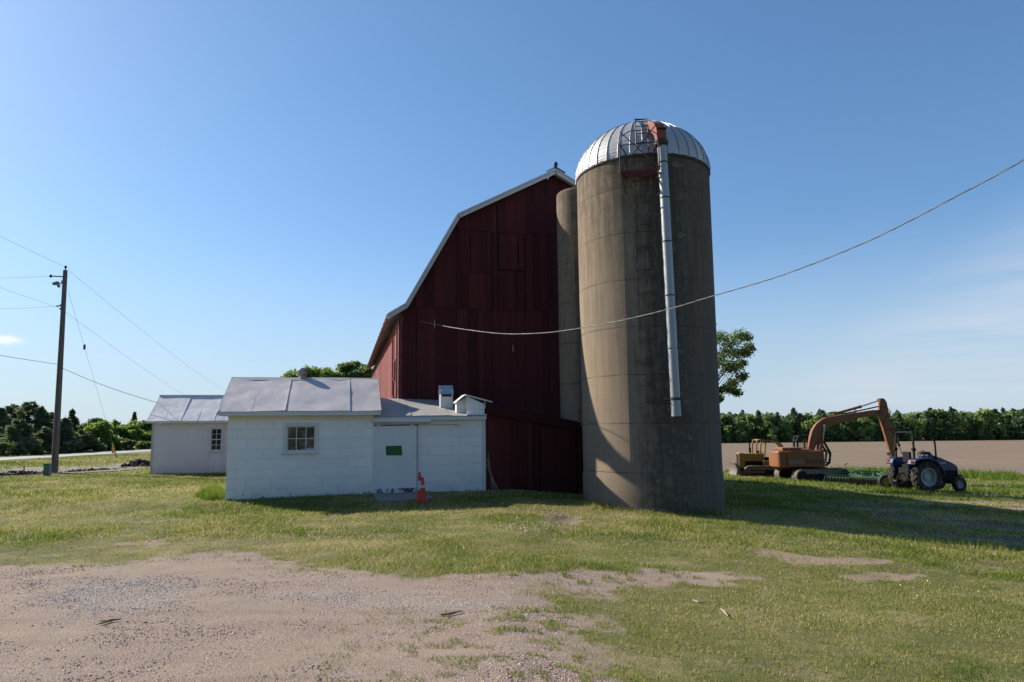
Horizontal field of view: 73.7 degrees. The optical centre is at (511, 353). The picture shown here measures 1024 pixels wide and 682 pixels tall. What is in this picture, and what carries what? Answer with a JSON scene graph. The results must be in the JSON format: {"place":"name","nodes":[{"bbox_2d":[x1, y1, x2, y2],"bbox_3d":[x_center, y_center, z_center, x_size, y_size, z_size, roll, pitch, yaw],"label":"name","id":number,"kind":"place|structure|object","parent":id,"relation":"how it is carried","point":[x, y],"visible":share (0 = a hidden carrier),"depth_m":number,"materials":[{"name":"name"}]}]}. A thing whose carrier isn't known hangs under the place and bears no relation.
{"place":"outdoors","nodes":[
{"label":"outdoors","id":0,"kind":"place"},
{"bbox_2d":[0,463,144,472],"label":"gravel drive","id":1,"kind":"structure","parent":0,"point":[72,467],"depth_m":36.59,"materials":[{"name":"grey gravel"}]},
{"bbox_2d":[0,449,150,459],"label":"road","id":2,"kind":"structure","parent":0,"point":[48,456],"depth_m":62.29,"materials":[{"name":"grey asphalt"}]},
{"bbox_2d":[192,478,225,500],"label":"tall grass","id":3,"kind":"structure","parent":0,"point":[213,492],"depth_m":19.57,"materials":[{"name":"green plant"}]},
{"bbox_2d":[430,490,580,502],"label":"tall grass","id":4,"kind":"structure","parent":0,"point":[545,495],"depth_m":18.98,"materials":[{"name":"green plant"}]},
{"bbox_2d":[0,438,1023,681],"bbox_3d":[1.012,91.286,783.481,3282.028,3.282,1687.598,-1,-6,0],"label":"ground","id":5,"kind":"structure","parent":0,"point":[241,608],"depth_m":7.89,"materials":[{"name":"green plant"}]},
{"bbox_2d":[0,442,11,456],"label":"bush","id":6,"kind":"object","parent":5,"relation":"on","point":[5,447],"visible":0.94,"depth_m":60.01,"materials":[{"name":"green plant"}]},
{"bbox_2d":[0,407,20,451],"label":"pine tree","id":7,"kind":"object","parent":5,"relation":"on","point":[5,418],"visible":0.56,"depth_m":66.35,"materials":[{"name":"green plant"}]},
{"bbox_2d":[5,403,19,418],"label":"pine tree","id":8,"kind":"object","parent":5,"relation":"on","point":[9,410],"visible":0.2,"depth_m":71.76,"materials":[{"name":"green plant"}]},
{"bbox_2d":[7,441,28,455],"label":"bush","id":9,"kind":"object","parent":5,"relation":"on","point":[19,448],"visible":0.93,"depth_m":61.63,"materials":[{"name":"green plant"}]},
{"bbox_2d":[0,419,42,452],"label":"pine tree","id":10,"kind":"object","parent":5,"relation":"on","point":[15,431],"visible":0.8,"depth_m":63.20,"materials":[{"name":"green plant"}]},
{"bbox_2d":[0,470,42,475],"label":"rubble","id":11,"kind":"object","parent":5,"relation":"on","point":[18,472],"visible":0.81,"depth_m":31.45,"materials":[{"name":"grey stone"}]},
{"bbox_2d":[13,401,52,430],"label":"pine tree","id":12,"kind":"object","parent":5,"relation":"on","point":[26,410],"visible":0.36,"depth_m":70.61,"materials":[{"name":"green plant"}]},
{"bbox_2d":[28,444,44,454],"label":"bush","id":13,"kind":"object","parent":5,"relation":"on","point":[38,451],"visible":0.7,"depth_m":63.97,"materials":[{"name":"green plant"}]},
{"bbox_2d":[25,405,53,444],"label":"pine tree","id":14,"kind":"object","parent":5,"relation":"on","point":[42,416],"visible":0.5,"depth_m":70.38,"materials":[{"name":"green plant"}]},
{"bbox_2d":[33,426,52,453],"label":"pine tree","id":15,"kind":"object","parent":5,"relation":"on","point":[45,434],"visible":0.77,"depth_m":66.53,"materials":[{"name":"green plant"}]},
{"bbox_2d":[43,463,51,475],"bbox_3d":[-21.073,5.326,30.959,0.270,0.660,0.270,1,-7,-12],"label":"utility pedestal","id":16,"kind":"object","parent":5,"relation":"on","point":[47,467],"visible":0.8,"depth_m":30.86,"materials":[{"name":"green metal"}]},
{"bbox_2d":[47,412,53,429],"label":"pine tree","id":17,"kind":"object","parent":5,"relation":"on","point":[52,415],"visible":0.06,"depth_m":74.66,"materials":[{"name":"green plant"}]},
{"bbox_2d":[49,265,67,472],"bbox_3d":[-22.341,0.866,33.271,1.007,10.469,0.302,-1,-6,0],"label":"utility pole","id":18,"kind":"object","parent":5,"relation":"on","point":[56,431],"visible":0.98,"depth_m":33.16,"materials":[{"name":"brown wood"}]},
{"bbox_2d":[63,368,157,402],"bbox_3d":[-19.239,1.470,32.428,5.931,1.914,0.020,-2,-7,15],"label":"power line","id":19,"kind":"object","parent":18,"relation":"attached to","point":[109,387],"visible":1,"depth_m":32.29,"materials":[{"name":"grey metal"}]},
{"bbox_2d":[66,268,224,390],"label":"power line","id":20,"kind":"object","parent":18,"relation":"attached to","point":[139,328],"visible":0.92,"depth_m":46.23,"materials":[{"name":"grey metal"}]},
{"bbox_2d":[59,415,82,452],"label":"pine tree","id":21,"kind":"object","parent":5,"relation":"on","point":[66,431],"visible":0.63,"depth_m":70.58,"materials":[{"name":"green plant"}]},
{"bbox_2d":[59,440,87,452],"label":"bush","id":22,"kind":"object","parent":5,"relation":"on","point":[72,446],"visible":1,"depth_m":68.62,"materials":[{"name":"green plant"}]},
{"bbox_2d":[68,408,85,450],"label":"spruce tree","id":23,"kind":"object","parent":5,"relation":"on","point":[75,419],"visible":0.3,"depth_m":75.95,"materials":[{"name":"green plant"}]},
{"bbox_2d":[77,422,93,428],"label":"broadleaf tree","id":24,"kind":"object","parent":5,"relation":"on","point":[82,425],"visible":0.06,"depth_m":78.84,"materials":[{"name":"green plant"}]},
{"bbox_2d":[73,429,98,451],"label":"pine tree","id":25,"kind":"object","parent":5,"relation":"on","point":[87,438],"visible":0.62,"depth_m":72.96,"materials":[{"name":"green plant"}]},
{"bbox_2d":[52,467,124,473],"bbox_3d":[-21.232,5.903,34.340,1.135,0.298,4.204,-4,-7,26],"label":"rubble","id":26,"kind":"object","parent":5,"relation":"on","point":[80,470],"visible":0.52,"depth_m":33.85,"materials":[{"name":"grey stone"}]},
{"bbox_2d":[68,292,116,457],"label":"guy wire","id":27,"kind":"object","parent":5,"relation":"on","point":[84,346],"visible":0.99,"depth_m":41.70,"materials":[{"name":"metal"}]},
{"bbox_2d":[87,441,107,451],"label":"bush","id":28,"kind":"object","parent":5,"relation":"on","point":[99,447],"visible":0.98,"depth_m":72.94,"materials":[{"name":"green plant"}]},
{"bbox_2d":[87,417,108,423],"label":"broadleaf tree","id":29,"kind":"object","parent":5,"relation":"on","point":[94,420],"visible":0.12,"depth_m":87.31,"materials":[{"name":"green plant"}]},
{"bbox_2d":[83,420,113,444],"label":"broadleaf tree","id":30,"kind":"object","parent":5,"relation":"on","point":[101,432],"visible":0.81,"depth_m":77.47,"materials":[{"name":"green plant"}]},
{"bbox_2d":[99,618,120,623],"bbox_3d":[-4.078,2.705,6.915,0.056,0.035,0.210,-4,-7,31],"label":"twig","id":31,"kind":"object","parent":5,"relation":"on","point":[106,621],"visible":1,"depth_m":6.91,"materials":[{"name":"wood"}]},
{"bbox_2d":[106,439,124,450],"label":"bush","id":32,"kind":"object","parent":5,"relation":"on","point":[118,444],"visible":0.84,"depth_m":76.73,"materials":[{"name":"green plant"}]},
{"bbox_2d":[104,434,127,449],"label":"broadleaf tree","id":33,"kind":"object","parent":5,"relation":"on","point":[113,437],"visible":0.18,"depth_m":79.83,"materials":[{"name":"green plant"}]},
{"bbox_2d":[110,423,122,436],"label":"broadleaf tree","id":34,"kind":"object","parent":5,"relation":"on","point":[114,430],"visible":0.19,"depth_m":84.48,"materials":[{"name":"green plant"}]},
{"bbox_2d":[111,419,136,447],"bbox_3d":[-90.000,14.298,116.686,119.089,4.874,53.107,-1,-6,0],"label":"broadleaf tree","id":35,"kind":"object","parent":5,"relation":"on","point":[115,422],"depth_m":93.50,"materials":[{"name":"green plant"}]},
{"bbox_2d":[121,439,136,449],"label":"bush","id":36,"kind":"object","parent":5,"relation":"on","point":[128,444],"visible":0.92,"depth_m":79.25,"materials":[{"name":"green plant"}]},
{"bbox_2d":[116,423,143,447],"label":"broadleaf tree","id":37,"kind":"object","parent":5,"relation":"on","point":[132,432],"visible":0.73,"depth_m":84.77,"materials":[{"name":"green plant"}]},
{"bbox_2d":[131,412,136,420],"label":"spruce tree","id":38,"kind":"object","parent":5,"relation":"on","point":[134,416],"visible":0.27,"depth_m":101.12,"materials":[{"name":"green plant"}]},
{"bbox_2d":[120,459,149,467],"bbox_3d":[-21.038,6.246,38.420,2.015,0.560,3.009,-1,-6,0],"label":"rubble","id":39,"kind":"object","parent":5,"relation":"on","point":[138,462],"visible":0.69,"depth_m":38.35,"materials":[{"name":"grey stone"}]},
{"bbox_2d":[133,440,150,448],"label":"bush","id":40,"kind":"object","parent":5,"relation":"on","point":[143,445],"visible":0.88,"depth_m":81.62,"materials":[{"name":"green plant"}]},
{"bbox_2d":[136,421,151,431],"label":"broadleaf tree","id":41,"kind":"object","parent":5,"relation":"on","point":[144,426],"visible":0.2,"depth_m":92.35,"materials":[{"name":"green plant"}]},
{"bbox_2d":[139,431,151,441],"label":"broadleaf tree","id":42,"kind":"object","parent":5,"relation":"on","point":[146,435],"visible":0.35,"depth_m":87.55,"materials":[{"name":"green plant"}]},
{"bbox_2d":[146,395,227,474],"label":"corrugated shed","id":43,"kind":"structure","parent":5,"relation":"on","point":[189,433],"depth_m":31.22,"materials":[{"name":"metal"}]},
{"bbox_2d":[208,427,223,451],"bbox_3d":[-13.607,3.973,31.398,0.640,1.145,0.122,1,-7,-14],"label":"window","id":44,"kind":"structure","parent":43,"relation":"in","point":[215,433],"depth_m":31.42,"materials":[{"name":"white paint"}]},
{"bbox_2d":[217,377,380,500],"bbox_3d":[-6.486,2.659,21.459,4.485,3.807,4.537,1,-7,-14],"label":"milkhouse","id":45,"kind":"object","parent":5,"relation":"on","point":[293,436],"visible":1,"depth_m":19.61,"materials":[{"name":"white paint"}]},
{"bbox_2d":[282,423,318,453],"bbox_3d":[-6.034,2.438,19.526,1.000,0.875,0.122,1,-7,-14],"label":"window","id":46,"kind":"structure","parent":45,"relation":"in","point":[297,436],"depth_m":19.56,"materials":[{"name":"white paint"}]},
{"bbox_2d":[298,368,307,378],"bbox_3d":[-6.636,0.685,21.661,0.330,0.440,0.330,1,-7,-14],"label":"turbine vent","id":47,"kind":"object","parent":45,"relation":"on","point":[302,373],"visible":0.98,"depth_m":21.56,"materials":[{"name":"metal"}]},
{"bbox_2d":[236,497,363,501],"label":"tall grass","id":48,"kind":"structure","parent":5,"relation":"on","point":[309,499],"depth_m":18.86,"materials":[{"name":"green plant"}]},
{"bbox_2d":[281,364,343,377],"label":"broadleaf tree","id":49,"kind":"object","parent":5,"relation":"on","point":[320,372],"visible":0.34,"depth_m":49.01,"materials":[{"name":"green plant"}]},
{"bbox_2d":[335,360,373,377],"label":"broadleaf tree","id":50,"kind":"object","parent":5,"relation":"on","point":[351,367],"visible":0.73,"depth_m":51.98,"materials":[{"name":"green plant"}]},
{"bbox_2d":[0,550,794,681],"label":"gravel stones","id":51,"kind":"object","parent":5,"relation":"on","point":[54,599],"visible":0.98,"depth_m":7.26,"materials":[{"name":"grey gravel"}]},
{"bbox_2d":[373,492,432,502],"bbox_3d":[-3.126,4.194,19.303,1.464,0.375,1.694,1,-7,-18],"label":"door step","id":52,"kind":"object","parent":5,"relation":"on","point":[396,497],"depth_m":19.04,"materials":[{"name":"grey concrete"}]},
{"bbox_2d":[416,472,428,501],"bbox_3d":[-2.433,3.626,18.511,0.328,0.793,0.302,2,-7,-20],"label":"traffic cone","id":53,"kind":"object","parent":5,"relation":"on","point":[421,495],"visible":0.99,"depth_m":18.44,"materials":[{"name":"orange plastic"}]},
{"bbox_2d":[373,398,486,492],"bbox_3d":[-2.721,3.007,21.533,3.450,3.347,2.581,1,-7,-14],"label":"annex","id":54,"kind":"object","parent":5,"relation":"on","point":[437,446],"visible":0.67,"depth_m":20.52,"materials":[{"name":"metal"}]},
{"bbox_2d":[373,424,416,492],"bbox_3d":[-3.454,3.164,20.158,1.315,2.095,0.116,1,-7,-14],"label":"sliding door","id":55,"kind":"structure","parent":54,"relation":"in","point":[394,446],"depth_m":20.12,"materials":[{"name":"white paint"}]},
{"bbox_2d":[438,385,453,407],"bbox_3d":[-2.137,1.456,22.000,0.440,0.820,0.540,1,-7,-14],"label":"vent hood","id":56,"kind":"object","parent":54,"relation":"on","point":[445,393],"visible":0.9,"depth_m":21.82,"materials":[{"name":"white paint"}]},
{"bbox_2d":[453,394,491,414],"bbox_3d":[-1.218,1.636,21.211,1.110,0.685,0.745,1,-7,-14],"label":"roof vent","id":57,"kind":"object","parent":54,"relation":"on","point":[468,404],"visible":0.83,"depth_m":21.02,"materials":[{"name":"white paint"}]},
{"bbox_2d":[440,610,461,614],"bbox_3d":[-0.639,2.691,7.093,0.078,0.039,0.296,-5,-8,33],"label":"twig","id":58,"kind":"object","parent":5,"relation":"on","point":[450,613],"visible":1,"depth_m":7.05,"materials":[{"name":"wood"}]},
{"bbox_2d":[365,162,575,421],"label":"barn","id":59,"kind":"structure","parent":5,"relation":"on","point":[492,266],"depth_m":23.96,"materials":[{"name":"red painted wood boards"},{"name":"tin roofing"}]},
{"bbox_2d":[499,233,523,269],"bbox_3d":[-0.016,-3.608,24.306,0.925,1.310,0.040,1,-7,-14],"label":"loft door","id":60,"kind":"structure","parent":59,"relation":"in","point":[509,257],"depth_m":24.29,"materials":[{"name":"red wood"}]},
{"bbox_2d":[401,159,1023,333],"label":"service cable","id":61,"kind":"object","parent":59,"relation":"attached to","point":[773,277],"visible":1,"depth_m":12.22,"materials":[{"name":"metal"}]},
{"bbox_2d":[488,454,493,493],"bbox_3d":[-0.625,3.524,19.916,0.029,1.216,0.410,2,-7,-25],"label":"stick","id":62,"kind":"object","parent":5,"relation":"on","point":[490,475],"visible":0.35,"depth_m":19.85,"materials":[{"name":"wood"}]},
{"bbox_2d":[487,458,496,493],"bbox_3d":[-0.580,3.581,19.741,0.030,1.074,0.473,4,-8,-38],"label":"stick","id":63,"kind":"object","parent":5,"relation":"on","point":[491,477],"visible":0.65,"depth_m":19.68,"materials":[{"name":"wood"}]},
{"bbox_2d":[14,493,978,595],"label":"clover flowers","id":64,"kind":"object","parent":5,"relation":"on","point":[509,525],"visible":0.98,"depth_m":13.71,"materials":[{"name":"plant"}]},
{"bbox_2d":[481,401,582,493],"bbox_3d":[0.881,3.239,22.450,4.030,3.207,2.370,1,-7,-14],"label":"lean to","id":65,"kind":"object","parent":5,"relation":"on","point":[529,450],"visible":0.4,"depth_m":21.26,"materials":[{"name":"red painted wood boards"}]},
{"bbox_2d":[540,429,576,493],"bbox_3d":[1.459,3.445,21.419,1.163,2.115,0.042,1,-7,-14],"label":"door","id":66,"kind":"structure","parent":65,"relation":"in","point":[557,446],"depth_m":21.41,"materials":[{"name":"red wood"}]},
{"bbox_2d":[578,498,687,515],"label":"grass","id":67,"kind":"structure","parent":5,"relation":"on","point":[598,504],"depth_m":18.27,"materials":[{"name":"green plant"}]},
{"bbox_2d":[575,118,724,513],"bbox_3d":[4.056,-1.140,20.306,4.098,12.160,4.684,-1,-6,0],"label":"silo","id":68,"kind":"object","parent":5,"relation":"on","point":[651,426],"visible":0.99,"depth_m":18.86,"materials":[{"name":"concrete"}]},
{"bbox_2d":[556,187,581,425],"bbox_3d":[2.301,-1.623,22.820,1.500,8.081,1.500,-1,-6,0],"label":"silo chute","id":69,"kind":"object","parent":68,"relation":"attached to","point":[569,316],"visible":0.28,"depth_m":22.26,"materials":[{"name":"concrete"}]},
{"bbox_2d":[716,324,757,402],"bbox_3d":[10.947,2.663,36.853,5.428,9.082,4.114,-1,-6,0],"label":"maple tree","id":70,"kind":"object","parent":5,"relation":"on","point":[731,385],"visible":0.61,"depth_m":36.41,"materials":[{"name":"green plant"}]},
{"bbox_2d":[728,439,782,476],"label":"bulldozer","id":71,"kind":"object","parent":5,"relation":"on","point":[750,463],"visible":0.75,"depth_m":47.54,"materials":[{"name":"metal"}]},
{"bbox_2d":[773,411,784,441],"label":"pine tree","id":72,"kind":"object","parent":5,"relation":"on","point":[779,416],"visible":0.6,"depth_m":200.26,"materials":[{"name":"green plant"}]},
{"bbox_2d":[795,413,808,438],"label":"pine tree","id":73,"kind":"object","parent":5,"relation":"on","point":[801,419],"visible":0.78,"depth_m":200.45,"materials":[{"name":"green plant"}]},
{"bbox_2d":[769,398,901,481],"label":"excavator","id":74,"kind":"object","parent":5,"relation":"on","point":[805,464],"visible":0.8,"depth_m":43.46,"materials":[{"name":"metal"}]},
{"bbox_2d":[824,468,896,487],"bbox_3d":[20.632,7.478,40.735,4.185,0.969,12.009,-4,-7,29],"label":"disc harrow","id":75,"kind":"object","parent":5,"relation":"on","point":[880,478],"visible":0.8,"depth_m":38.74,"materials":[{"name":"metal"}]},
{"bbox_2d":[720,406,1023,442],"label":"woods","id":76,"kind":"object","parent":5,"relation":"on","point":[757,426],"visible":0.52,"depth_m":199.01,"materials":[{"name":"green plant"}]},
{"bbox_2d":[728,476,1021,492],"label":"tall grass","id":77,"kind":"structure","parent":5,"relation":"on","point":[803,481],"depth_m":37.02,"materials":[{"name":"green plant"}]},
{"bbox_2d":[825,465,1023,480],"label":"tall grass","id":78,"kind":"structure","parent":5,"relation":"on","point":[972,473],"depth_m":51.91,"materials":[{"name":"green plant"}]},
{"bbox_2d":[886,431,966,491],"bbox_3d":[21.189,5.531,35.013,3.453,3.048,2.134,0,-6,-9],"label":"tractor","id":79,"kind":"object","parent":5,"relation":"on","point":[923,471],"visible":0.98,"depth_m":34.40,"materials":[{"name":"blue paint"},{"name":"black rubber"},{"name":"metal"}]},
{"bbox_2d":[854,533,1022,556],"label":"tall grass","id":80,"kind":"structure","parent":5,"relation":"on","point":[976,545],"depth_m":14.50,"materials":[{"name":"green plant"}]},
{"bbox_2d":[958,412,968,439],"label":"pine tree","id":81,"kind":"object","parent":5,"relation":"on","point":[962,415],"visible":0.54,"depth_m":200.72,"materials":[{"name":"green plant"}]},
{"bbox_2d":[0,453,1023,681],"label":"grass","id":82,"kind":"structure","parent":0,"point":[57,492],"depth_m":13.42,"materials":[{"name":"green plant"}]},
{"bbox_2d":[0,0,1023,424],"label":"sky","id":83,"kind":"structure","parent":0,"point":[255,186],"materials":[{"name":"blue"}]},
{"bbox_2d":[577,490,586,499],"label":"tall grass","id":84,"kind":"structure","parent":0,"point":[581,494],"depth_m":19.76,"materials":[{"name":"green plant"}]},
{"bbox_2d":[685,506,725,517],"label":"tall grass","id":85,"kind":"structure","parent":0,"point":[708,514],"depth_m":18.00,"materials":[{"name":"green plant"}]},
{"bbox_2d":[721,439,1023,474],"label":"field","id":86,"kind":"structure","parent":0,"point":[983,455],"depth_m":108.32,"materials":[{"name":"soil"}]}
]}

